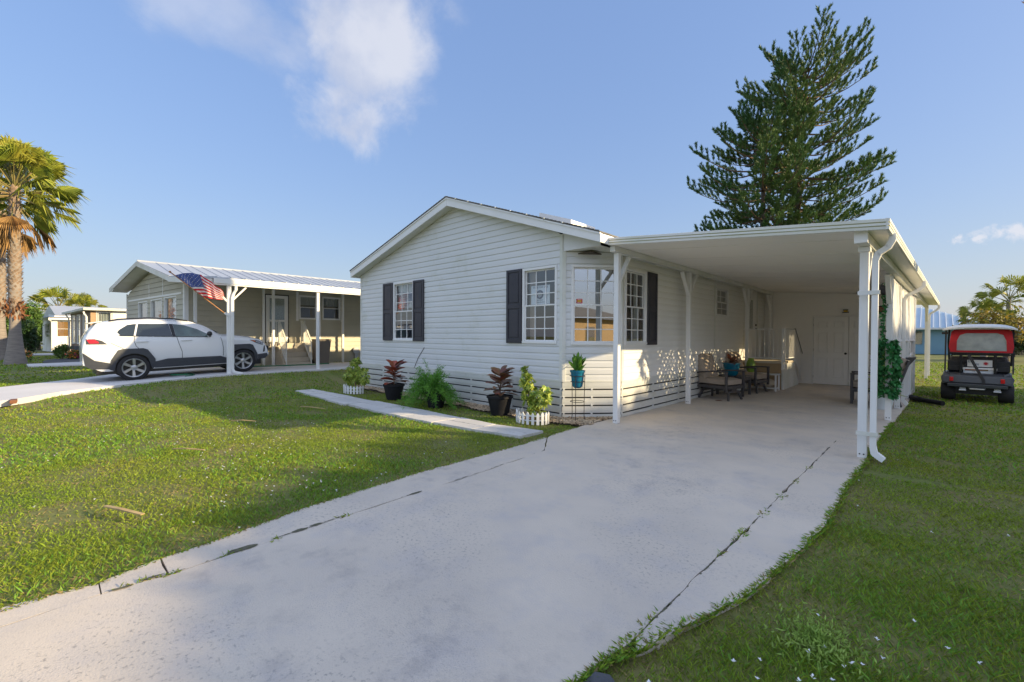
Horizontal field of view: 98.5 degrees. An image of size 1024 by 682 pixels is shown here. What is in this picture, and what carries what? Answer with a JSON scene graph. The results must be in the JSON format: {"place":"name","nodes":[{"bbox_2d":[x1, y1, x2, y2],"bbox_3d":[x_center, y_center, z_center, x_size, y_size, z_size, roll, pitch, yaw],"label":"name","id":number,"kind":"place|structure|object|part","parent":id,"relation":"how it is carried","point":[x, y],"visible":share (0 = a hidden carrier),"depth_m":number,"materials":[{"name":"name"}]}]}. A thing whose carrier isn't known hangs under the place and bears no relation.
{"place":"outdoors","nodes":[
{"label":"outdoors","id":0,"kind":"place"},
{"bbox_2d":[32,353,64,355],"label":"path","id":1,"kind":"structure","parent":0,"point":[43,354],"depth_m":27.32,"materials":[{"name":"concrete"}]},
{"bbox_2d":[27,362,82,366],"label":"side path","id":2,"kind":"structure","parent":0,"point":[56,364],"depth_m":18.44,"materials":[{"name":"concrete"}]},
{"bbox_2d":[0,362,360,406],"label":"neighbour driveway","id":3,"kind":"structure","parent":0,"point":[27,393],"depth_m":12.00,"materials":[{"name":"concrete"}]},
{"bbox_2d":[9,399,17,403],"bbox_3d":[-10.055,1.215,8.892,0.300,0.070,0.100,1,1,43],"label":"brick","id":4,"kind":"object","parent":3,"relation":"on","point":[13,401],"visible":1,"depth_m":8.80,"materials":[{"name":"orange brick"}]},
{"bbox_2d":[79,317,268,379],"bbox_3d":[-10.207,0.157,13.621,2.260,1.755,4.475,1,3,43],"label":"suv","id":5,"kind":"object","parent":3,"relation":"on","point":[133,348],"visible":0.91,"depth_m":12.53,"materials":[{"name":"paint"}]},
{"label":"window","id":6,"kind":"part","parent":5,"relation":"part of","materials":[{"name":"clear glass"}]},
{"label":"window","id":7,"kind":"part","parent":5,"relation":"part of","materials":[{"name":"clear glass"}]},
{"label":"window","id":8,"kind":"part","parent":5,"relation":"part of","materials":[{"name":"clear glass"}]},
{"bbox_2d":[170,363,328,376],"bbox_3d":[-9.118,0.965,15.613,1.277,0.091,5.917,0,1,19],"label":"garden hose","id":9,"kind":"object","parent":3,"relation":"on","point":[179,374],"visible":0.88,"depth_m":16.37,"materials":[{"name":"rubber"}]},
{"bbox_2d":[168,277,359,373],"bbox_3d":[-6.546,-0.568,18.256,4.151,3.350,11.700,1,1,43],"label":"neighbour carport","id":10,"kind":"object","parent":3,"relation":"on","point":[230,298],"visible":0.57,"depth_m":14.86,"materials":[{"name":"white paint"}]},
{"bbox_2d":[169,271,228,315],"bbox_3d":[-9.026,-1.353,12.783,0.231,1.225,1.458,1,1,43],"label":"flag","id":11,"kind":"object","parent":10,"relation":"attached to","point":[202,286],"visible":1,"depth_m":12.80,"materials":[{"name":"multicoloured fabric"}]},
{"bbox_2d":[0,383,912,681],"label":"driveway","id":12,"kind":"structure","parent":0,"point":[564,555],"depth_m":2.87,"materials":[{"name":"concrete"}]},
{"bbox_2d":[696,353,744,400],"bbox_3d":[5.007,0.860,10.812,0.795,1.099,1.010,0,1,-34],"label":"patio chair","id":13,"kind":"object","parent":12,"relation":"on","point":[709,377],"visible":0.86,"depth_m":10.67,"materials":[{"name":"black metal"}]},
{"bbox_2d":[716,374,751,396],"bbox_3d":[5.789,1.143,11.496,0.675,0.500,0.680,1,1,43],"label":"side table","id":14,"kind":"object","parent":12,"relation":"on","point":[748,377],"visible":0.45,"depth_m":11.43,"materials":[{"name":"black metal"}]},
{"bbox_2d":[722,354,743,375],"bbox_3d":[5.692,0.611,11.396,0.432,0.561,0.540,0,1,-2],"label":"potted bromeliad","id":15,"kind":"object","parent":14,"relation":"on","point":[731,364],"visible":0.95,"depth_m":11.30,"materials":[{"name":"teal ceramic"}]},
{"bbox_2d":[725,351,769,393],"bbox_3d":[6.444,0.850,12.242,0.795,1.099,1.010,0,1,-37],"label":"patio chair","id":16,"kind":"object","parent":12,"relation":"on","point":[758,379],"visible":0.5,"depth_m":11.98,"materials":[{"name":"black metal"}]},
{"bbox_2d":[745,372,779,391],"bbox_3d":[7.114,1.150,12.541,0.820,0.475,0.420,1,1,43],"label":"bench","id":17,"kind":"object","parent":12,"relation":"on","point":[775,387],"visible":0.48,"depth_m":12.38,"materials":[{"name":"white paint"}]},
{"bbox_2d":[742,328,802,389],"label":"entry steps","id":18,"kind":"structure","parent":12,"relation":"on","point":[784,368],"depth_m":12.93,"materials":[{"name":"wood"}]},
{"bbox_2d":[608,218,939,462],"bbox_3d":[8.722,-0.177,11.892,4.238,3.159,16.336,1,1,43],"label":"carport","id":19,"kind":"object","parent":12,"relation":"on","point":[863,259],"visible":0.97,"depth_m":7.58,"materials":[{"name":"white paint"}]},
{"bbox_2d":[879,285,885,294],"bbox_3d":[6.724,-0.932,8.018,0.244,0.195,0.131,0,1,19],"label":"flood light","id":20,"kind":"object","parent":19,"relation":"attached to","point":[882,289],"visible":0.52,"depth_m":7.97,"materials":[{"name":"black metal"}]},
{"bbox_2d":[870,283,902,400],"bbox_3d":[6.806,0.008,8.006,0.485,2.142,0.478,1,1,43],"label":"ivy garland","id":21,"kind":"object","parent":19,"relation":"attached to","point":[895,370],"visible":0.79,"depth_m":7.90,"materials":[{"name":"green plant"}]},
{"bbox_2d":[905,357,916,363],"bbox_3d":[9.187,0.584,10.242,0.300,0.440,0.500,1,1,43],"label":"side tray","id":22,"kind":"object","parent":19,"relation":"attached to","point":[911,359],"visible":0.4,"depth_m":10.02,"materials":[{"name":"grey metal"}]},
{"bbox_2d":[764,292,910,389],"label":"storage shed","id":23,"kind":"structure","parent":12,"relation":"on","point":[825,327],"depth_m":14.03,"materials":[{"name":"white plastic"}]},
{"bbox_2d":[813,316,848,385],"bbox_3d":[10.012,0.307,13.877,0.920,2.133,0.105,1,1,43],"label":"door","id":24,"kind":"structure","parent":23,"relation":"in","point":[831,334],"depth_m":13.87,"materials":[{"name":"white paint"}]},
{"bbox_2d":[848,316,885,385],"bbox_3d":[10.700,0.317,13.266,0.900,2.133,0.046,1,1,43],"label":"door","id":25,"kind":"structure","parent":23,"relation":"in","point":[853,320],"depth_m":13.45,"materials":[{"name":"white paint"}]},
{"bbox_2d":[878,306,885,312],"bbox_3d":[10.888,-0.941,13.037,0.270,0.200,0.021,1,1,43],"label":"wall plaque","id":26,"kind":"object","parent":23,"relation":"attached to","point":[881,308],"depth_m":13.02,"materials":[{"name":"metal"}]},
{"bbox_2d":[850,358,909,406],"bbox_3d":[8.308,0.882,9.982,1.010,1.092,0.795,1,1,39],"label":"patio chair","id":27,"kind":"object","parent":12,"relation":"on","point":[905,364],"visible":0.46,"depth_m":9.96,"materials":[{"name":"black metal"}]},
{"bbox_2d":[868,353,905,409],"bbox_3d":[7.809,0.760,9.255,0.751,1.338,0.671,1,1,43],"label":"bucket planter","id":28,"kind":"object","parent":12,"relation":"on","point":[881,403],"visible":0.09,"depth_m":9.16,"materials":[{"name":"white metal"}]},
{"bbox_2d":[98,441,835,650],"bbox_3d":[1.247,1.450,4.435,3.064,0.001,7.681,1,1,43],"label":"joint dirt","id":29,"kind":"structure","parent":0,"point":[300,529],"depth_m":3.08,"materials":[{"name":"soil"}]},
{"bbox_2d":[0,343,1023,681],"bbox_3d":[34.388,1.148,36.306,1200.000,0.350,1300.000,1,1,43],"label":"ground","id":30,"kind":"structure","parent":0,"point":[334,377],"depth_m":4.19,"materials":[{"name":"green plant"}]},
{"bbox_2d":[6,313,8,338],"bbox_3d":[-43.762,-1.132,38.241,6.898,4.449,3.344,1,1,43],"label":"broadleaf tree","id":31,"kind":"object","parent":30,"relation":"on","point":[7,327],"visible":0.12,"depth_m":37.23,"materials":[{"name":"green plant"}]},
{"bbox_2d":[6,295,43,351],"bbox_3d":[-34.140,-1.197,30.861,3.938,4.132,2.021,1,1,43],"label":"broadleaf tree","id":32,"kind":"object","parent":30,"relation":"on","point":[34,313],"visible":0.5,"depth_m":30.63,"materials":[{"name":"green plant"}]},
{"bbox_2d":[25,351,31,360],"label":"flower clump","id":33,"kind":"object","parent":30,"relation":"on","point":[29,355],"visible":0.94,"depth_m":19.81,"materials":[{"name":"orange plant"}]},
{"bbox_2d":[0,162,59,359],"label":"fan palm","id":34,"kind":"object","parent":30,"relation":"on","point":[42,224],"visible":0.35,"depth_m":22.13,"materials":[{"name":"green plant"}]},
{"bbox_2d":[21,318,42,354],"bbox_3d":[-29.132,-0.243,26.646,2.091,2.319,1.220,1,1,43],"label":"shrub","id":35,"kind":"object","parent":30,"relation":"on","point":[29,334],"visible":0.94,"depth_m":26.35,"materials":[{"name":"green plant"}]},
{"bbox_2d":[36,313,43,349],"bbox_3d":[-38.166,-0.912,35.366,4.704,3.370,1.895,1,1,43],"label":"broadleaf tree","id":36,"kind":"object","parent":30,"relation":"on","point":[40,338],"visible":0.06,"depth_m":34.97,"materials":[{"name":"green plant"}]},
{"bbox_2d":[0,131,89,364],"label":"fan palm","id":37,"kind":"object","parent":30,"relation":"on","point":[48,169],"visible":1,"depth_m":19.09,"materials":[{"name":"green plant"}]},
{"bbox_2d":[25,285,85,312],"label":"fan palm","id":38,"kind":"object","parent":30,"relation":"on","point":[39,298],"visible":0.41,"depth_m":48.00,"materials":[{"name":"green plant"}]},
{"bbox_2d":[42,358,79,362],"bbox_3d":[-20.992,0.985,22.899,5.050,0.120,4.650,1,1,43],"label":"asphalt apron","id":39,"kind":"object","parent":30,"relation":"on","point":[61,360],"visible":0.11,"depth_m":21.22,"materials":[{"name":"grey asphalt"}]},
{"bbox_2d":[51,342,71,358],"bbox_3d":[-23.102,0.519,22.541,0.788,0.942,1.010,0,1,-30],"label":"shrub","id":40,"kind":"object","parent":30,"relation":"on","point":[59,351],"visible":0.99,"depth_m":22.43,"materials":[{"name":"green plant"}]},
{"bbox_2d":[65,337,79,358],"bbox_3d":[-22.340,0.398,22.521,0.990,1.228,0.756,1,1,43],"label":"flower bed","id":41,"kind":"object","parent":30,"relation":"on","point":[73,354],"visible":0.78,"depth_m":22.41,"materials":[{"name":"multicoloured plant"}]},
{"bbox_2d":[41,305,119,351],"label":"white house","id":42,"kind":"structure","parent":30,"relation":"on","point":[55,331],"depth_m":32.09,"materials":[{"name":"paint"}]},
{"bbox_2d":[45,323,49,337],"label":"window","id":43,"kind":"structure","parent":42,"relation":"in","point":[47,325],"depth_m":32.70,"materials":[{"name":"glass"}]},
{"bbox_2d":[56,321,70,336],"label":"window","id":44,"kind":"structure","parent":42,"relation":"in","point":[56,321],"depth_m":31.82,"materials":[{"name":"white paint"}]},
{"bbox_2d":[64,292,107,307],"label":"fan palm","id":45,"kind":"object","parent":30,"relation":"on","point":[89,301],"visible":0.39,"depth_m":47.01,"materials":[{"name":"green plant"}]},
{"bbox_2d":[61,307,125,350],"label":"tan house","id":46,"kind":"structure","parent":30,"relation":"on","point":[80,317],"depth_m":25.20,"materials":[{"name":"white paint"}]},
{"bbox_2d":[72,315,75,343],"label":"window","id":47,"kind":"structure","parent":46,"relation":"in","point":[73,316],"depth_m":26.69,"materials":[{"name":"grey glass"}]},
{"bbox_2d":[77,315,80,343],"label":"window","id":48,"kind":"structure","parent":46,"relation":"in","point":[78,316],"depth_m":25.93,"materials":[{"name":"grey glass"}]},
{"bbox_2d":[83,314,90,333],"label":"window","id":49,"kind":"structure","parent":46,"relation":"in","point":[84,317],"depth_m":25.20,"materials":[{"name":"white paint"}]},
{"bbox_2d":[97,312,111,321],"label":"window","id":50,"kind":"structure","parent":46,"relation":"in","point":[101,316],"depth_m":24.78,"materials":[{"name":"white paint"}]},
{"bbox_2d":[103,505,144,514],"bbox_3d":[-3.202,1.386,3.618,0.535,0.034,0.050,1,1,23],"label":"dry frond","id":51,"kind":"object","parent":30,"relation":"on","point":[122,509],"visible":1,"depth_m":3.59,"materials":[{"name":"plant"}]},
{"bbox_2d":[172,448,204,449],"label":"dry frond","id":52,"kind":"object","parent":30,"relation":"on","point":[189,448],"visible":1,"depth_m":5.55,"materials":[{"name":"plant"}]},
{"bbox_2d":[109,260,359,366],"bbox_3d":[-9.902,-1.083,20.806,12.181,4.390,12.610,1,1,43],"label":"sage home","id":53,"kind":"object","parent":30,"relation":"on","point":[154,292],"visible":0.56,"depth_m":18.53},
{"bbox_2d":[138,301,147,317],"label":"window","id":54,"kind":"structure","parent":53,"relation":"in","point":[145,304],"depth_m":19.33,"materials":[{"name":"white paint"}]},
{"bbox_2d":[150,298,161,317],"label":"window","id":55,"kind":"structure","parent":53,"relation":"in","point":[158,301],"depth_m":18.20,"materials":[{"name":"white paint"}]},
{"bbox_2d":[164,296,176,317],"bbox_3d":[-13.052,-0.983,16.957,1.390,1.440,0.203,1,1,37],"label":"window","id":56,"kind":"structure","parent":53,"relation":"in","point":[172,301],"depth_m":17.24,"materials":[{"name":"white paint"}]},
{"bbox_2d":[266,295,287,341],"bbox_3d":[-9.713,-0.917,18.224,0.050,1.920,0.840,1,1,43],"label":"door","id":57,"kind":"structure","parent":53,"relation":"in","point":[281,302],"depth_m":18.25,"materials":[{"name":"white paint"}]},
{"bbox_2d":[299,295,315,319],"bbox_3d":[-8.897,-1.454,19.176,0.203,1.030,0.760,1,1,43],"label":"window","id":58,"kind":"structure","parent":53,"relation":"in","point":[303,299],"depth_m":19.20,"materials":[{"name":"white paint"}]},
{"bbox_2d":[322,297,340,319],"bbox_3d":[-8.192,-1.460,19.920,0.203,1.030,0.830,1,1,43],"label":"window","id":59,"kind":"structure","parent":53,"relation":"in","point":[326,301],"depth_m":19.94,"materials":[{"name":"white paint"}]},
{"bbox_2d":[352,347,359,357],"bbox_3d":[-7.320,0.582,20.651,0.140,0.588,0.320,1,1,43],"label":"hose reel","id":60,"kind":"object","parent":53,"relation":"attached to","point":[355,350],"visible":0.98,"depth_m":20.60,"materials":[{"name":"beige plastic"}]},
{"bbox_2d":[265,320,311,364],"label":"porch steps","id":61,"kind":"structure","parent":30,"relation":"on","point":[286,353],"depth_m":17.96,"materials":[{"name":"concrete"}]},
{"bbox_2d":[311,339,331,362],"bbox_3d":[-8.066,0.447,18.594,0.723,1.060,0.637,1,1,43],"label":"trash bin","id":62,"kind":"object","parent":30,"relation":"on","point":[324,348],"visible":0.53,"depth_m":18.41,"materials":[{"name":"plastic"}]},
{"bbox_2d":[343,384,363,393],"bbox_3d":[-4.223,1.254,11.586,0.685,0.224,0.348,1,1,43],"label":"picket edging","id":63,"kind":"object","parent":30,"relation":"on","point":[346,388],"visible":0.97,"depth_m":11.39,"materials":[{"name":"white paint"}]},
{"bbox_2d":[343,357,369,390],"bbox_3d":[-4.105,0.884,11.646,0.951,0.934,0.574,1,1,43],"label":"variegated shrub","id":64,"kind":"object","parent":30,"relation":"on","point":[354,377],"visible":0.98,"depth_m":11.58,"materials":[{"name":"green plant"}]},
{"bbox_2d":[379,359,409,399],"bbox_3d":[-2.809,0.909,10.489,0.636,0.951,0.707,1,1,43],"label":"potted croton","id":65,"kind":"object","parent":30,"relation":"on","point":[393,390],"visible":0.98,"depth_m":10.39,"materials":[{"name":"black plastic"}]},
{"bbox_2d":[295,389,542,438],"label":"walkway","id":66,"kind":"structure","parent":30,"relation":"on","point":[408,413],"depth_m":8.20,"materials":[{"name":"concrete"}]},
{"bbox_2d":[357,385,612,425],"bbox_3d":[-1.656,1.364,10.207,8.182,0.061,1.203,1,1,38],"label":"gravel","id":67,"kind":"structure","parent":30,"relation":"on","point":[568,420],"depth_m":8.06,"materials":[{"name":"grey gravel"}]},
{"bbox_2d":[396,357,467,408],"bbox_3d":[-1.696,0.898,9.422,1.612,1.100,1.501,0,1,-5],"label":"potted fern","id":68,"kind":"object","parent":67,"relation":"on","point":[432,389],"visible":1,"depth_m":9.21,"materials":[{"name":"green plant"}]},
{"bbox_2d":[484,365,518,415],"bbox_3d":[-0.188,0.945,8.502,0.612,0.951,0.697,1,1,43],"label":"potted croton","id":69,"kind":"object","parent":67,"relation":"on","point":[499,403],"visible":1,"depth_m":8.41,"materials":[{"name":"black plastic"}]},
{"bbox_2d":[570,375,584,420],"bbox_3d":[1.152,1.020,7.813,0.295,0.832,0.286,1,1,43],"label":"plant stand","id":70,"kind":"object","parent":67,"relation":"on","point":[575,400],"visible":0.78,"depth_m":7.71,"materials":[{"name":"black metal"}]},
{"bbox_2d":[568,352,585,387],"bbox_3d":[1.169,0.508,7.826,0.322,0.643,0.444,0,1,5],"label":"potted lily","id":71,"kind":"object","parent":70,"relation":"on","point":[577,365],"visible":0.96,"depth_m":7.73,"materials":[{"name":"ceramic"}]},
{"bbox_2d":[1,404,1008,681],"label":"lawn blossoms","id":72,"kind":"object","parent":30,"relation":"on","point":[649,680],"visible":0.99,"depth_m":3.37,"materials":[{"name":"white plant"}]},
{"bbox_2d":[516,408,548,424],"bbox_3d":[0.306,1.321,7.731,0.646,0.221,0.350,1,1,43],"label":"picket edging","id":73,"kind":"object","parent":30,"relation":"on","point":[527,415],"visible":1,"depth_m":7.55,"materials":[{"name":"white paint"}]},
{"bbox_2d":[518,365,553,419],"bbox_3d":[0.419,0.926,7.768,0.706,0.977,0.432,1,1,43],"label":"variegated shrub","id":74,"kind":"object","parent":30,"relation":"on","point":[535,404],"visible":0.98,"depth_m":7.76,"materials":[{"name":"green plant"}]},
{"bbox_2d":[349,196,764,418],"bbox_3d":[4.502,-0.986,16.723,8.632,4.685,18.121,1,1,43],"label":"manufactured home","id":75,"kind":"object","parent":30,"relation":"on","point":[448,282],"visible":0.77,"depth_m":9.76,"materials":[{"name":"white plastic"}]},
{"bbox_2d":[393,280,413,340],"bbox_3d":[-2.822,-0.784,11.712,0.955,1.560,0.203,1,1,43],"label":"window","id":76,"kind":"structure","parent":75,"relation":"in","point":[406,290],"depth_m":11.78,"materials":[{"name":"white paint"}]},
{"bbox_2d":[522,265,557,343],"bbox_3d":[0.574,-0.684,8.493,0.855,1.465,0.201,1,1,43],"label":"window","id":77,"kind":"structure","parent":75,"relation":"in","point":[533,274],"depth_m":8.55,"materials":[{"name":"white paint"}]},
{"bbox_2d":[531,285,549,304],"bbox_3d":[0.548,-0.891,8.513,0.465,0.360,0.007,1,1,43],"label":"for sale sign","id":78,"kind":"object","parent":75,"relation":"attached to","point":[540,297],"visible":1,"depth_m":8.51,"materials":[{"name":"white"}]},
{"bbox_2d":[571,264,613,344],"bbox_3d":[1.522,-0.662,8.128,0.882,1.470,0.088,0,1,-5],"label":"window","id":79,"kind":"structure","parent":75,"relation":"in","point":[605,267],"depth_m":8.11,"materials":[{"name":"white paint"}]},
{"bbox_2d":[624,268,646,344],"bbox_3d":[2.350,-0.654,8.598,0.201,1.450,0.860,1,1,43],"label":"window","id":80,"kind":"structure","parent":75,"relation":"in","point":[635,341],"depth_m":8.78,"materials":[{"name":"white paint"}]},
{"bbox_2d":[715,287,728,317],"bbox_3d":[5.711,-1.055,12.139,0.203,0.790,0.980,1,1,43],"label":"window","id":81,"kind":"structure","parent":75,"relation":"in","point":[718,292],"depth_m":12.26,"materials":[{"name":"white paint"}]},
{"bbox_2d":[749,293,756,358],"bbox_3d":[7.753,-0.459,14.197,0.080,2.140,0.960,1,1,43],"label":"door","id":82,"kind":"structure","parent":75,"relation":"in","point":[753,303],"depth_m":14.25,"materials":[{"name":"white paint"}]},
{"bbox_2d":[584,672,614,681],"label":"stone","id":83,"kind":"object","parent":30,"relation":"on","point":[601,677],"visible":1,"depth_m":1.92,"materials":[{"name":"stone"}]},
{"bbox_2d":[686,89,853,231],"bbox_3d":[14.877,-6.541,25.904,8.050,15.616,8.620,1,1,43],"label":"norfolk pine","id":84,"kind":"object","parent":30,"relation":"on","point":[726,184],"visible":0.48,"depth_m":24.71,"materials":[{"name":"green plant"}]},
{"bbox_2d":[719,3,896,228],"bbox_3d":[16.791,-8.387,25.873,8.843,19.329,8.377,1,1,43],"label":"norfolk pine","id":85,"kind":"object","parent":30,"relation":"on","point":[790,68],"visible":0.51,"depth_m":24.12,"materials":[{"name":"green plant"}]},
{"bbox_2d":[750,595,909,678],"bbox_3d":[1.496,1.468,2.135,0.606,0.105,0.744,1,1,27],"label":"weed clump","id":86,"kind":"object","parent":30,"relation":"on","point":[818,636],"visible":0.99,"depth_m":2.15,"materials":[{"name":"green plant"}]},
{"bbox_2d":[909,394,944,405],"bbox_3d":[9.690,1.387,10.422,0.269,0.135,1.250,0,1,17],"label":"drain pipe","id":87,"kind":"object","parent":30,"relation":"on","point":[926,400],"visible":0.98,"depth_m":10.14,"materials":[{"name":"black plastic"}]},
{"bbox_2d":[915,307,975,354],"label":"blue house","id":88,"kind":"structure","parent":30,"relation":"on","point":[940,322],"depth_m":40.85,"materials":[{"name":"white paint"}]},
{"bbox_2d":[941,324,1017,403],"bbox_3d":[11.690,0.502,11.105,2.440,1.866,1.310,0,1,-43],"label":"golf cart","id":89,"kind":"object","parent":30,"relation":"on","point":[974,375],"visible":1,"depth_m":10.39,"materials":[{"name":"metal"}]},
{"bbox_2d":[957,296,1017,356],"bbox_3d":[35.818,-1.041,33.499,3.455,4.796,3.187,0,1,7],"label":"fan palm","id":90,"kind":"object","parent":30,"relation":"on","point":[963,311],"visible":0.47,"depth_m":33.40,"materials":[{"name":"green plant"}]},
{"bbox_2d":[952,305,1023,361],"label":"broadleaf tree","id":91,"kind":"object","parent":30,"relation":"on","point":[1014,320],"visible":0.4,"depth_m":28.43,"materials":[{"name":"green plant"}]},
{"bbox_2d":[971,274,1023,358],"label":"fan palm","id":92,"kind":"object","parent":30,"relation":"on","point":[1015,282],"visible":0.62,"depth_m":33.18,"materials":[{"name":"green plant"}]},
{"bbox_2d":[1014,334,1023,356],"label":"shrub","id":93,"kind":"object","parent":30,"relation":"on","point":[1017,349],"visible":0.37,"depth_m":35.43,"materials":[{"name":"green plant"}]},
{"bbox_2d":[0,0,1023,320],"label":"sky","id":94,"kind":"structure","parent":0,"point":[291,137],"materials":[{"name":"blue"}]},
{"bbox_2d":[746,358,755,371],"bbox_3d":[6.899,0.701,12.729,0.250,0.414,0.250,1,1,43],"label":"vase","id":95,"kind":"object","parent":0,"point":[750,361],"visible":0.79,"depth_m":12.65,"materials":[{"name":"ceramic"}]},
{"bbox_2d":[763,378,774,386],"bbox_3d":[7.172,1.173,12.473,0.480,0.250,0.300,1,1,43],"label":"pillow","id":96,"kind":"object","parent":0,"point":[771,382],"visible":0.45,"depth_m":12.32,"materials":[{"name":"beige fabric"}]}
]}

